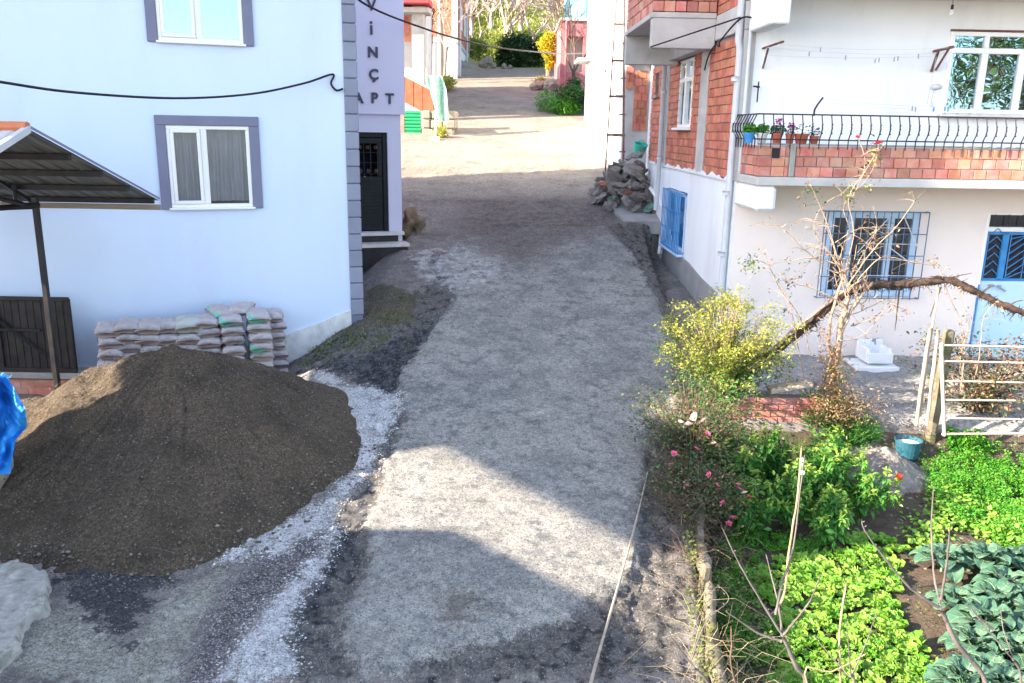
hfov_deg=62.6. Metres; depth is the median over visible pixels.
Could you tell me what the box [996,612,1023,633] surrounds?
cabbage plant
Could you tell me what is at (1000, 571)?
cabbage plant
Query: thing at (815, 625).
lettuce head
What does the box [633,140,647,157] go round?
plastic bucket
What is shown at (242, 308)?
cement bag
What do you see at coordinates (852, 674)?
young tree
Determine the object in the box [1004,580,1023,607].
cabbage plant
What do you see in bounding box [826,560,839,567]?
lettuce head
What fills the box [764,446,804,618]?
cut cane
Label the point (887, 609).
lettuce head
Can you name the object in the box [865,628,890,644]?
lettuce head
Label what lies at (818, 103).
clothesline
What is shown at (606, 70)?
window
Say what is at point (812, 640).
lettuce head
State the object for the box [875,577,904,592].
lettuce head
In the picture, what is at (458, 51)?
brick house
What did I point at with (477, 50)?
green bush
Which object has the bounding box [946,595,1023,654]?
cabbage plant
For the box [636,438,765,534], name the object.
rose bush
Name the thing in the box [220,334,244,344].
cement bag
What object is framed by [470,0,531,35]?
bare tree
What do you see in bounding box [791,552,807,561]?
lettuce head
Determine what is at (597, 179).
stone
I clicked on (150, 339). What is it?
cement bag
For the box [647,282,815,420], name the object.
yellow green shrub
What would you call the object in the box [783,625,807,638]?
lettuce head
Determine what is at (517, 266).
road
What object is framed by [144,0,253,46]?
window
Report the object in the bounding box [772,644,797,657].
lettuce head
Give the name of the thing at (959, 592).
cabbage plant
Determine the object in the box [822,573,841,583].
lettuce head
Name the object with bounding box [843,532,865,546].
lettuce head
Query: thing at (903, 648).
lettuce head
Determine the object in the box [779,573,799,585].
lettuce head
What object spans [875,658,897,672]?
lettuce head
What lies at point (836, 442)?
leafy plant
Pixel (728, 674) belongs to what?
dry stalks
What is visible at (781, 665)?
lettuce head
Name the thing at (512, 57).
dark bush
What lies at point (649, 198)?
stone
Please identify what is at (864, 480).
leafy plant
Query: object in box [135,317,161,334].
cement bag
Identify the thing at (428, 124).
retaining wall
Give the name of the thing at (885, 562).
lettuce head
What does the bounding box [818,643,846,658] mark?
lettuce head
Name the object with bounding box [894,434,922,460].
bucket
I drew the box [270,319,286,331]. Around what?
cement bag
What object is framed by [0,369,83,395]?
brick wall
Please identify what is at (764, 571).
lettuce head
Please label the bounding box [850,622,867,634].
lettuce head
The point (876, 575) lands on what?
lettuce head
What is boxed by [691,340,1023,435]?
yard paving
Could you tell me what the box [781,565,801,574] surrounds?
lettuce head
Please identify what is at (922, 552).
cabbage plant
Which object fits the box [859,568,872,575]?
lettuce head
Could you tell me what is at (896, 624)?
lettuce head
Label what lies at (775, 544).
herb patch
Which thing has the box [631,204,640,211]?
torn sack
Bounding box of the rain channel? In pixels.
[649,186,664,254]
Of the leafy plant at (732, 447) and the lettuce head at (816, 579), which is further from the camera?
the leafy plant at (732, 447)
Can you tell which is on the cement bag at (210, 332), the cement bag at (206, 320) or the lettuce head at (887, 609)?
the cement bag at (206, 320)
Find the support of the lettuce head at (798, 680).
on the garden soil
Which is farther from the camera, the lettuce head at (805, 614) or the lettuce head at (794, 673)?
the lettuce head at (805, 614)
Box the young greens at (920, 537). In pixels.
[896,508,966,549]
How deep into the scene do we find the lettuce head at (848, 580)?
8.26 m
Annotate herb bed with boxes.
[914,435,1023,547]
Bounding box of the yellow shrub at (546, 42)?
[535,30,556,75]
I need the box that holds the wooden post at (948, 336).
[925,329,954,444]
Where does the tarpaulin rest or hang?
hanging from the wooden crate
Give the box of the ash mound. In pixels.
[845,428,931,498]
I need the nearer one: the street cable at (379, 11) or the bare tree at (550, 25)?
the street cable at (379, 11)
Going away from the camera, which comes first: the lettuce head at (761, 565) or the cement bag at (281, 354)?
the lettuce head at (761, 565)
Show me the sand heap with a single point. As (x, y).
(276, 440)
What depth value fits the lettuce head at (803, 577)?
8.31 m
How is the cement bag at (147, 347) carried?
on the cement bag
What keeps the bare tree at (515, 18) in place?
on the hillside
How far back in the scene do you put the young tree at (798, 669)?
5.82 m
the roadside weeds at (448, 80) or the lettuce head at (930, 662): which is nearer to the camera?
the lettuce head at (930, 662)
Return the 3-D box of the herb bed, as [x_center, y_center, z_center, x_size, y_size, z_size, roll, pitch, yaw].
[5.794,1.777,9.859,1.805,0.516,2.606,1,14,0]
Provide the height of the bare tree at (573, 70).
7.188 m
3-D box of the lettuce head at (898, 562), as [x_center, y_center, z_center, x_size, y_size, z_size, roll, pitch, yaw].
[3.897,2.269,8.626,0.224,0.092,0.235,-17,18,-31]
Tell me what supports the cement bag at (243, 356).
on the cement bag
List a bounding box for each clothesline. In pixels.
[762,41,954,71]
[813,97,948,115]
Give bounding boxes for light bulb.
[949,3,953,15]
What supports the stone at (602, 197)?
on the road
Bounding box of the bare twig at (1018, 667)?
[972,607,1021,682]
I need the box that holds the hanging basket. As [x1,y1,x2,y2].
[927,57,941,106]
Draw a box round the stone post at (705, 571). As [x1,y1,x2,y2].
[697,562,711,604]
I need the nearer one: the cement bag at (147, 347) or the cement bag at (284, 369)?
the cement bag at (147, 347)
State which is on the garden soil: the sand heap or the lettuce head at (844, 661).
the lettuce head at (844, 661)
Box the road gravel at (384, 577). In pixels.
[4,349,763,682]
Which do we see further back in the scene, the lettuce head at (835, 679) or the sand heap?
the sand heap
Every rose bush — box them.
[611,363,767,525]
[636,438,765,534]
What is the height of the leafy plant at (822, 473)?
0.944 m
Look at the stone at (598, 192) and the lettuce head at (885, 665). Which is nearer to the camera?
the lettuce head at (885, 665)
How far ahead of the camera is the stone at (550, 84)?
44.02 m
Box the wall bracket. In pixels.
[753,81,759,101]
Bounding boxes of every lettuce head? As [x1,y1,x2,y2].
[749,571,771,582]
[752,581,765,590]
[756,563,771,571]
[758,569,772,573]
[758,585,775,601]
[762,574,777,583]
[762,581,777,589]
[766,668,792,682]
[769,594,791,609]
[771,553,790,563]
[771,563,783,568]
[771,570,783,577]
[772,612,793,625]
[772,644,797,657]
[777,660,793,670]
[778,579,796,591]
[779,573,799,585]
[780,606,801,617]
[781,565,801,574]
[781,676,802,682]
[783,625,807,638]
[784,637,809,653]
[785,599,794,607]
[785,620,806,630]
[785,667,809,680]
[787,590,803,603]
[788,657,806,669]
[789,561,804,569]
[790,583,803,591]
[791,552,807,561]
[791,635,819,647]
[796,567,811,573]
[796,571,813,583]
[799,580,824,591]
[799,609,811,617]
[800,599,817,609]
[800,648,819,661]
[802,558,822,573]
[803,549,826,562]
[803,587,818,597]
[803,617,821,630]
[806,561,825,576]
[806,661,825,673]
[807,671,822,682]
[808,592,833,607]
[808,610,831,625]
[809,630,836,650]
[809,649,834,661]
[811,574,825,582]
[814,558,834,569]
[815,675,834,682]
[817,581,834,588]
[817,587,837,597]
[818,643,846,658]
[819,548,832,558]
[821,600,846,615]
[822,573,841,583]
[822,622,842,632]
[822,672,847,682]
[825,661,842,671]
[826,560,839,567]
[826,566,844,576]
[826,608,846,620]
[830,554,843,560]
[833,546,854,557]
[833,580,849,590]
[833,597,854,609]
[835,589,848,597]
[836,622,851,630]
[836,629,862,648]
[836,667,859,682]
[837,654,863,672]
[839,614,852,623]
[840,557,857,565]
[840,575,852,585]
[842,563,859,577]
[842,650,866,660]
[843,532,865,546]
[843,553,858,560]
[844,594,862,607]
[847,584,865,596]
[848,610,873,624]
[850,548,864,556]
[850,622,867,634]
[851,540,876,553]
[852,530,870,540]
[852,574,864,581]
[852,578,871,591]
[856,559,870,567]
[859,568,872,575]
[859,645,879,658]
[860,552,878,563]
[861,597,879,607]
[861,607,878,615]
[861,659,879,670]
[862,529,883,541]
[862,577,880,589]
[862,591,875,599]
[862,669,877,681]
[862,670,885,682]
[863,634,889,650]
[864,571,885,579]
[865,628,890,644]
[868,557,883,567]
[869,565,888,575]
[871,532,897,543]
[872,610,891,622]
[873,589,892,599]
[873,620,887,629]
[873,667,893,676]
[874,594,901,609]
[875,551,888,557]
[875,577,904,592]
[875,605,891,614]
[875,649,902,663]
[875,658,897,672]
[876,617,904,631]
[878,558,889,564]
[879,546,892,554]
[879,610,908,627]
[879,641,899,654]
[882,554,904,567]
[883,562,898,570]
[884,572,902,585]
[884,627,906,643]
[886,542,910,552]
[891,676,905,682]
[892,608,903,616]
[895,629,926,648]
[895,639,919,655]
[895,668,913,679]
[896,661,908,673]
[899,654,916,664]
[906,673,926,682]
[907,658,925,674]
[908,664,928,680]
[913,652,929,665]
[918,643,931,652]
[926,657,938,665]
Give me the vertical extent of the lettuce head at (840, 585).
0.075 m
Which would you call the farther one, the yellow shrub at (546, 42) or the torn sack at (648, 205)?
the yellow shrub at (546, 42)
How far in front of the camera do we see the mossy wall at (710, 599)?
7.06 m
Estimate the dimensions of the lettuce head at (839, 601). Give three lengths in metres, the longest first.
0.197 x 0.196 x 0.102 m
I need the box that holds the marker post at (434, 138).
[430,102,439,140]
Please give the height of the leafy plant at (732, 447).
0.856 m
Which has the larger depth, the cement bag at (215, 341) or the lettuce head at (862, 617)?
the cement bag at (215, 341)
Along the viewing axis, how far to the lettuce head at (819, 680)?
6.87 m
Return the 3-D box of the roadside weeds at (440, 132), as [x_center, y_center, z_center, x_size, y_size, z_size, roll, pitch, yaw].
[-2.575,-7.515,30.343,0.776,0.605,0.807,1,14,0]
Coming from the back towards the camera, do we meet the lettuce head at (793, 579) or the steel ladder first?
the steel ladder
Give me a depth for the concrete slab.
6.95 m
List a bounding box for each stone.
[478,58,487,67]
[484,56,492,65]
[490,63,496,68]
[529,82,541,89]
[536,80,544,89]
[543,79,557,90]
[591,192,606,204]
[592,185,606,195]
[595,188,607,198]
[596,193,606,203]
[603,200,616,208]
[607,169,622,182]
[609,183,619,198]
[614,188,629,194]
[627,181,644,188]
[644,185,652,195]
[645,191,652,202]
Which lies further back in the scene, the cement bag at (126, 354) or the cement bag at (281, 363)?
the cement bag at (281, 363)
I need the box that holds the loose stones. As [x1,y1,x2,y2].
[0,440,379,592]
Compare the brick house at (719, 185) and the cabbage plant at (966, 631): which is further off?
the brick house at (719, 185)
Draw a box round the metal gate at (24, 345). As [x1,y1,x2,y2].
[0,296,77,372]
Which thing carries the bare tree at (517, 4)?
on the hillside
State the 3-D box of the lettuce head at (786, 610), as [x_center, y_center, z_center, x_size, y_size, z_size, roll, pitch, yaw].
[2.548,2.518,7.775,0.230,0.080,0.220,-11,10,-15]
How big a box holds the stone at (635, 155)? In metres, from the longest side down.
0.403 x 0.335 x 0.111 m
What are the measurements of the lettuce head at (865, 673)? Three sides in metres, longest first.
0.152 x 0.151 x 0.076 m
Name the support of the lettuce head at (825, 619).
on the garden soil
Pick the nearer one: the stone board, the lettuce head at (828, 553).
the lettuce head at (828, 553)
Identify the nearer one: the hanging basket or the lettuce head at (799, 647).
the lettuce head at (799, 647)
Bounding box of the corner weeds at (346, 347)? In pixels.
[297,294,416,367]
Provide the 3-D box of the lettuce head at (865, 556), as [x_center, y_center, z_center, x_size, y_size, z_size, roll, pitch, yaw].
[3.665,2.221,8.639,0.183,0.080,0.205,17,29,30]
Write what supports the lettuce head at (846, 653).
on the garden soil
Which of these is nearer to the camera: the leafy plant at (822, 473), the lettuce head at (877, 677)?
the lettuce head at (877, 677)
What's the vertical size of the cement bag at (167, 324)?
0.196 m
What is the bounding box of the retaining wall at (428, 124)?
[422,110,457,134]
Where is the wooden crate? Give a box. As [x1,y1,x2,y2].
[0,457,13,488]
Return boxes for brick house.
[431,0,469,78]
[624,0,1023,357]
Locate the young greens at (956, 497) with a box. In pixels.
[916,476,1023,569]
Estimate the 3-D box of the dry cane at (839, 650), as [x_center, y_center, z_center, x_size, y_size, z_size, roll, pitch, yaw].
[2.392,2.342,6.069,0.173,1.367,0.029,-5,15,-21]
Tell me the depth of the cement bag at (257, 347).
12.51 m
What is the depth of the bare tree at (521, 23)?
68.47 m
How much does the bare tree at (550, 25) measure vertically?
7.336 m
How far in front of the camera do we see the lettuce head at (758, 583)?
8.20 m
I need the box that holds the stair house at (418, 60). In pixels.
[400,0,433,132]
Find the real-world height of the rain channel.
1.351 m
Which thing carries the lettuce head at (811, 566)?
on the garden soil
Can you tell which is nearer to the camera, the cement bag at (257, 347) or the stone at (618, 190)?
the cement bag at (257, 347)
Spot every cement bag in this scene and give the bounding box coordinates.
[94,320,120,337]
[96,359,117,366]
[97,337,124,348]
[97,348,123,359]
[112,317,140,333]
[116,333,140,343]
[117,344,141,352]
[117,352,137,360]
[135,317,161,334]
[135,334,159,345]
[139,344,161,352]
[156,333,178,344]
[159,317,176,333]
[175,314,202,332]
[176,333,200,344]
[181,343,201,350]
[195,313,218,328]
[196,325,220,337]
[197,336,221,347]
[201,344,221,352]
[204,304,231,318]
[218,313,242,326]
[219,323,244,335]
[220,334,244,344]
[222,342,246,355]
[229,301,255,315]
[231,354,245,358]
[245,307,270,323]
[246,321,270,332]
[246,330,272,342]
[248,340,273,352]
[249,349,274,360]
[250,358,273,367]
[267,308,283,322]
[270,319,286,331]
[271,330,285,341]
[272,347,288,358]
[273,340,285,349]
[273,358,288,368]
[278,367,288,371]
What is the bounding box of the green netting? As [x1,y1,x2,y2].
[425,76,448,120]
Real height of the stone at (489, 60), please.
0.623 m
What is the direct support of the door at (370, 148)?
in the apartment house at (288, 202)
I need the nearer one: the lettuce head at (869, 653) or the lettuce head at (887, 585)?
the lettuce head at (869, 653)
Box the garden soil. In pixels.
[704,429,1023,682]
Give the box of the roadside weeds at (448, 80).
[439,74,457,89]
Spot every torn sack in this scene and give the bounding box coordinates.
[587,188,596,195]
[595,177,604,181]
[597,182,607,186]
[602,205,613,211]
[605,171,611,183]
[607,196,619,201]
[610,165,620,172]
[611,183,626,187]
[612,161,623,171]
[621,194,635,206]
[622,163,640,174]
[623,190,631,194]
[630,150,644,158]
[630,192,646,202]
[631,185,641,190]
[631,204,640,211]
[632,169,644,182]
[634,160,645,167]
[643,202,653,212]
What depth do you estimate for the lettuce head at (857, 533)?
9.03 m
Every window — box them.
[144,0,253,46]
[154,115,262,209]
[461,7,462,31]
[464,16,465,37]
[603,70,606,117]
[651,71,660,97]
[658,187,687,256]
[671,57,695,129]
[814,210,930,299]
[938,29,1023,118]
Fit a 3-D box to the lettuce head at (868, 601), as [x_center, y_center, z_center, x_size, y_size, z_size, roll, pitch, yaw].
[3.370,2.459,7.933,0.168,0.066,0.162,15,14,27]
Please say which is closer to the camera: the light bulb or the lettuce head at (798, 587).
the lettuce head at (798, 587)
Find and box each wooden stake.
[914,327,932,425]
[925,329,939,425]
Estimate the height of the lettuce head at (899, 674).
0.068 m
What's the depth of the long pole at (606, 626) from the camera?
7.14 m
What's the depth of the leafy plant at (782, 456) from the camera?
9.93 m
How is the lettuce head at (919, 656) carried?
on the garden soil
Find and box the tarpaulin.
[0,373,26,474]
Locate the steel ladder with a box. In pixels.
[605,0,625,170]
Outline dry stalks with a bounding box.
[618,464,821,682]
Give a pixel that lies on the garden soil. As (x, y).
(885, 522)
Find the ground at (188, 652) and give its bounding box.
[0,88,712,682]
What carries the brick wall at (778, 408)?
on the yard paving
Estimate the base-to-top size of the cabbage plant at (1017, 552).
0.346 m
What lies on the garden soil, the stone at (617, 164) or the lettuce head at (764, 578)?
the lettuce head at (764, 578)
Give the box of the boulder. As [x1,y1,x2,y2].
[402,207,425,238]
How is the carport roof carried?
on the ground at (188, 652)
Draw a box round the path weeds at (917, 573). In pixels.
[889,456,970,659]
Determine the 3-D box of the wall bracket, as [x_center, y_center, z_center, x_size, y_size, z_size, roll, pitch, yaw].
[3.665,-3.759,12.689,0.102,0.300,0.092,1,14,-1]
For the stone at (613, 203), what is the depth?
19.66 m
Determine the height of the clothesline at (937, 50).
0.345 m
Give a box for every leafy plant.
[704,415,744,479]
[715,474,790,541]
[722,424,777,492]
[739,422,807,487]
[750,458,822,527]
[787,434,857,507]
[799,423,869,483]
[802,483,860,548]
[830,450,903,525]
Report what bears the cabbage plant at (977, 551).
on the garden soil
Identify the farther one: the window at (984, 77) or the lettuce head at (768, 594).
the window at (984, 77)
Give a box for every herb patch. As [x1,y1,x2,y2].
[707,519,841,665]
[945,424,990,452]
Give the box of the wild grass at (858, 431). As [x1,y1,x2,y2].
[797,388,886,452]
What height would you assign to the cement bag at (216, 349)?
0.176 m
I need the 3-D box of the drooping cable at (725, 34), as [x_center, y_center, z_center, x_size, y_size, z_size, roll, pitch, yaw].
[3.353,-4.735,13.483,0.224,0.612,2.315,0,14,-5]
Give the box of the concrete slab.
[0,559,51,672]
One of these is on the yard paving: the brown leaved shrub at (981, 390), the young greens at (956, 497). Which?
the brown leaved shrub at (981, 390)
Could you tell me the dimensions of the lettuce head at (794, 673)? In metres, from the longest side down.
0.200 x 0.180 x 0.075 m
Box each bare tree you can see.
[431,7,437,75]
[470,0,503,39]
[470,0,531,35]
[482,0,528,28]
[487,0,537,35]
[494,0,556,36]
[512,0,564,43]
[517,0,532,30]
[530,0,563,31]
[536,0,564,31]
[542,0,587,81]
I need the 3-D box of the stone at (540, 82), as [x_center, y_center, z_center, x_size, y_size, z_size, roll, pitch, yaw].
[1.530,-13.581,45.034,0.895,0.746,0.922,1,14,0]
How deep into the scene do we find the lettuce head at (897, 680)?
6.87 m
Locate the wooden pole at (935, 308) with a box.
[920,287,939,415]
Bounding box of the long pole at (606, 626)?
[589,472,647,682]
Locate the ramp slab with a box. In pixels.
[604,201,660,233]
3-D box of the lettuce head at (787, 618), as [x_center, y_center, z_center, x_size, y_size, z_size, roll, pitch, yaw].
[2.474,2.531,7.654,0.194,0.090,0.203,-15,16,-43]
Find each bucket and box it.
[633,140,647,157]
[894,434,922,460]
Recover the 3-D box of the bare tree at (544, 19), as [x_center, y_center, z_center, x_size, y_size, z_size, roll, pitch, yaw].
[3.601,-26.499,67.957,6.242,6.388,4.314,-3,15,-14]
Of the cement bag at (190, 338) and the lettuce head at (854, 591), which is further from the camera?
the cement bag at (190, 338)
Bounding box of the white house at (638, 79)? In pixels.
[575,0,653,174]
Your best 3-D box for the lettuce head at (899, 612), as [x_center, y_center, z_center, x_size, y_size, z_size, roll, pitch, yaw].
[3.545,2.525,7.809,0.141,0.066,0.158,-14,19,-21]
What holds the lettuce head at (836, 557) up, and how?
on the garden soil
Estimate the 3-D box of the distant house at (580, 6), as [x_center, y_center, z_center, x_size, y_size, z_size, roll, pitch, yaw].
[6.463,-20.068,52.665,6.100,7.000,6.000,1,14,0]
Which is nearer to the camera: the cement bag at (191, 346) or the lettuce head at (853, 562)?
the lettuce head at (853, 562)
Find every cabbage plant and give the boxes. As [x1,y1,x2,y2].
[908,541,973,583]
[922,583,976,623]
[922,652,997,682]
[937,623,1009,664]
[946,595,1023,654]
[958,541,1023,580]
[959,650,1014,681]
[962,578,1023,616]
[966,662,1023,682]
[970,565,1023,593]
[978,628,1023,671]
[993,544,1023,570]
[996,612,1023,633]
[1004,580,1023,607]
[1014,662,1023,671]
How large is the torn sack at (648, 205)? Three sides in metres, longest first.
0.451 x 0.382 x 0.115 m
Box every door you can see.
[358,137,383,230]
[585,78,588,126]
[966,213,1023,357]
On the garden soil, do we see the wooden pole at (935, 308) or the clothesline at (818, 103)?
the wooden pole at (935, 308)
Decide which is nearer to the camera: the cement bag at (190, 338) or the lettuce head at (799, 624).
the lettuce head at (799, 624)
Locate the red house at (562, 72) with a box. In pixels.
[554,18,587,94]
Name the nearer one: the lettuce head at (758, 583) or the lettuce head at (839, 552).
the lettuce head at (758, 583)
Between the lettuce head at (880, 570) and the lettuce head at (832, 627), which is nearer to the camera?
the lettuce head at (832, 627)
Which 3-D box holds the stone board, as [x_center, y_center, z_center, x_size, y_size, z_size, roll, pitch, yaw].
[3.669,0.589,11.137,0.552,0.060,0.220,-11,14,3]
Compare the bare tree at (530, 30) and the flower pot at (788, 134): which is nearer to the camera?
the flower pot at (788, 134)
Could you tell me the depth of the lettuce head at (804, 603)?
7.92 m
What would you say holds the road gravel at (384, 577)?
on the road
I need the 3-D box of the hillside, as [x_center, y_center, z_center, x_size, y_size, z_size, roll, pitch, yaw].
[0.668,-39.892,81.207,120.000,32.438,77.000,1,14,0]
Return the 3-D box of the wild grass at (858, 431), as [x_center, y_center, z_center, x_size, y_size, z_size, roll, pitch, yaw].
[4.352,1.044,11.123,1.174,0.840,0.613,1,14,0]
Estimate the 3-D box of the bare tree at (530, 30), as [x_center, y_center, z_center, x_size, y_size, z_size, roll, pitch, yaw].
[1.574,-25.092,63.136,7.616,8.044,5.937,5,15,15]
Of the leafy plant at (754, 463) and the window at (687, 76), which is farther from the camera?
the window at (687, 76)
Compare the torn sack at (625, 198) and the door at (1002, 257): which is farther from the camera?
the torn sack at (625, 198)
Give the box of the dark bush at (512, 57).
[493,31,544,67]
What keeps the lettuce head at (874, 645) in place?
on the garden soil
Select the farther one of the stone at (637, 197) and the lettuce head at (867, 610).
the stone at (637, 197)
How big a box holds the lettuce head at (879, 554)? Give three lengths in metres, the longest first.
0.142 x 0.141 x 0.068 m
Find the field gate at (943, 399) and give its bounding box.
[939,343,1023,435]
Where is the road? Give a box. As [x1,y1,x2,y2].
[259,60,710,682]
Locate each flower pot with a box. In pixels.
[741,123,757,142]
[755,124,769,142]
[769,118,785,142]
[784,122,796,143]
[793,124,810,143]
[809,126,819,143]
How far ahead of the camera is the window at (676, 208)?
17.03 m
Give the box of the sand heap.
[0,344,362,576]
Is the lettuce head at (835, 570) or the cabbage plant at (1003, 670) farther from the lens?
the lettuce head at (835, 570)
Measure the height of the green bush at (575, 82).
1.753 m
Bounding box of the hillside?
[468,0,563,68]
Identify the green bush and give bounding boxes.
[470,34,495,61]
[483,31,506,59]
[515,30,554,47]
[534,83,584,114]
[565,74,585,106]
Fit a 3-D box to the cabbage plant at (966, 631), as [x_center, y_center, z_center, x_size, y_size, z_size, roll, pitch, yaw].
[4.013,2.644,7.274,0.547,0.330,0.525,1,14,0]
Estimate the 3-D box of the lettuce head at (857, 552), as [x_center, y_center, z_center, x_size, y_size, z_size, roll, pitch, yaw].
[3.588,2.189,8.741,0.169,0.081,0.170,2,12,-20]
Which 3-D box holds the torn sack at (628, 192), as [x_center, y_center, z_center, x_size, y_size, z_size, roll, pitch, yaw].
[2.686,-3.426,19.495,0.224,0.091,0.276,11,-23,-6]
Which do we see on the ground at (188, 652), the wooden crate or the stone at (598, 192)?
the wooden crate
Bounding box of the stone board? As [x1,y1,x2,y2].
[766,378,812,393]
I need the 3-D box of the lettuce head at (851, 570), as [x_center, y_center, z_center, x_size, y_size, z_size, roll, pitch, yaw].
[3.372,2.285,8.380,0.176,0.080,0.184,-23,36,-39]
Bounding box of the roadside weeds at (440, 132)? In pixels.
[430,124,450,137]
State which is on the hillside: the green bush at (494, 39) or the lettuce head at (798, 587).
the green bush at (494, 39)
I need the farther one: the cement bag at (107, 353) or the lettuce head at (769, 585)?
the cement bag at (107, 353)
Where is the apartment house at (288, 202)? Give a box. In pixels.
[0,0,409,369]
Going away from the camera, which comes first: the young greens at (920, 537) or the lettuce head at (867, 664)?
the lettuce head at (867, 664)
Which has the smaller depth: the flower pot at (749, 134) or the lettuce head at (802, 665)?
the lettuce head at (802, 665)
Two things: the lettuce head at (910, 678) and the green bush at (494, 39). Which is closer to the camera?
the lettuce head at (910, 678)
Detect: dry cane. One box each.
[729,626,735,682]
[804,654,864,682]
[838,582,846,682]
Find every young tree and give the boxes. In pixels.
[655,581,728,682]
[721,455,821,682]
[812,611,876,682]
[861,486,994,682]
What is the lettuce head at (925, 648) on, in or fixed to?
on the garden soil
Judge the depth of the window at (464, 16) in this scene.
55.02 m
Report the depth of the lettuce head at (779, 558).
8.62 m
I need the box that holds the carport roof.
[0,121,160,389]
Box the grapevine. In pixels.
[735,273,1023,378]
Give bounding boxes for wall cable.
[0,73,342,98]
[650,17,740,47]
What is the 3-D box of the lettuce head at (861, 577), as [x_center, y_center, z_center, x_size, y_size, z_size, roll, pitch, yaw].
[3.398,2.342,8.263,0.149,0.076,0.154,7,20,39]
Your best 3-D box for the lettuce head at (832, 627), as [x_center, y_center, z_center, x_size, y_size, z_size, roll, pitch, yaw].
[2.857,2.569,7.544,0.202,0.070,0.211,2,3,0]
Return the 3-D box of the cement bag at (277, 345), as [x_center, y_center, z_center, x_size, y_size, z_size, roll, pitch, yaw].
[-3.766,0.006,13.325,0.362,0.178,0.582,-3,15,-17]
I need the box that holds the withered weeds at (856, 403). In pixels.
[788,373,892,438]
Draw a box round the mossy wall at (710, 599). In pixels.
[692,459,726,682]
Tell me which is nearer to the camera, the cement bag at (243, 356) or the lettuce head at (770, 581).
the lettuce head at (770, 581)
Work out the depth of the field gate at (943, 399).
10.58 m
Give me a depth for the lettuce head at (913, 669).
6.98 m
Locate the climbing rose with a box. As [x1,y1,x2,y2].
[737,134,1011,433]
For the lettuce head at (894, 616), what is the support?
on the garden soil
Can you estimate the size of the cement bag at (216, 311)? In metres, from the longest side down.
0.569 x 0.364 x 0.195 m
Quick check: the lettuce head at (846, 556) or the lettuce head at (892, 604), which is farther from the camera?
the lettuce head at (846, 556)
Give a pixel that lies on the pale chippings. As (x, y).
(289, 624)
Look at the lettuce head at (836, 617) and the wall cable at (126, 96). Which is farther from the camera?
the wall cable at (126, 96)
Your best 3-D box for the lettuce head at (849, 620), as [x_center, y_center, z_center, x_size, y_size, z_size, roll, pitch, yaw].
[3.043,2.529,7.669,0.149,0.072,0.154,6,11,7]
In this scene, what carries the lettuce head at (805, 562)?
on the garden soil
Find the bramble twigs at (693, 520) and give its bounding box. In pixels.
[606,421,780,652]
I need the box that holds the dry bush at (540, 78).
[532,75,545,81]
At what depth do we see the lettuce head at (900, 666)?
7.04 m
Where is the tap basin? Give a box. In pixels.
[844,338,899,372]
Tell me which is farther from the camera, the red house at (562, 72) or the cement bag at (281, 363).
the red house at (562, 72)
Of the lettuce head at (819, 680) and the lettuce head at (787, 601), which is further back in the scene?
the lettuce head at (787, 601)
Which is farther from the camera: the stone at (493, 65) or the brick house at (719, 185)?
the stone at (493, 65)
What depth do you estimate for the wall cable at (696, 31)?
13.12 m
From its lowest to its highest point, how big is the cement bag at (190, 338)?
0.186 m
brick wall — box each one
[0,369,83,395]
[725,393,829,422]
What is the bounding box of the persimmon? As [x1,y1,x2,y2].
[895,473,902,479]
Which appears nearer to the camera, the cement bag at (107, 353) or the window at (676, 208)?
the cement bag at (107, 353)
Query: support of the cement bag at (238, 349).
on the cement bag at (243, 356)
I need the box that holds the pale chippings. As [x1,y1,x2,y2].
[207,368,407,682]
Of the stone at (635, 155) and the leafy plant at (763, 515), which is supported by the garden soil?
the leafy plant at (763, 515)
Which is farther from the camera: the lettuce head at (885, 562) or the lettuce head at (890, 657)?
the lettuce head at (885, 562)
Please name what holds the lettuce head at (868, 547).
on the garden soil
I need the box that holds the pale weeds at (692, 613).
[680,506,786,682]
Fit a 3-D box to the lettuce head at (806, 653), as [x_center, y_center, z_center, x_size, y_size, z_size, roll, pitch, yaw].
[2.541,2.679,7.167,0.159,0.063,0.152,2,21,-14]
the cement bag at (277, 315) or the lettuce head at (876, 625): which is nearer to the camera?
the lettuce head at (876, 625)
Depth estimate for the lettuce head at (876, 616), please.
7.70 m
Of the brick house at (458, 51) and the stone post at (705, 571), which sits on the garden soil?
the stone post at (705, 571)
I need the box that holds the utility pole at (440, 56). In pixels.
[438,0,443,75]
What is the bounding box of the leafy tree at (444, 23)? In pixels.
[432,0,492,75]
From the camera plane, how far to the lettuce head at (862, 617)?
7.66 m
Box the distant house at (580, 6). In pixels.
[564,0,587,17]
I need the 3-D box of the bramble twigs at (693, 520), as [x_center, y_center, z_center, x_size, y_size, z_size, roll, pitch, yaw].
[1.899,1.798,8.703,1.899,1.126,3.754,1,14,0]
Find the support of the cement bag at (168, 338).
on the cement bag
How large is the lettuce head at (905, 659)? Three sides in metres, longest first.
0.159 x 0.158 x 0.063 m
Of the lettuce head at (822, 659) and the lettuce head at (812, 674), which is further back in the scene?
the lettuce head at (822, 659)
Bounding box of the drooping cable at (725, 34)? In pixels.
[704,16,751,69]
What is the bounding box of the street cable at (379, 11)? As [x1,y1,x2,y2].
[358,0,594,54]
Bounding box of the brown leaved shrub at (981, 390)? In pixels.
[895,323,1023,425]

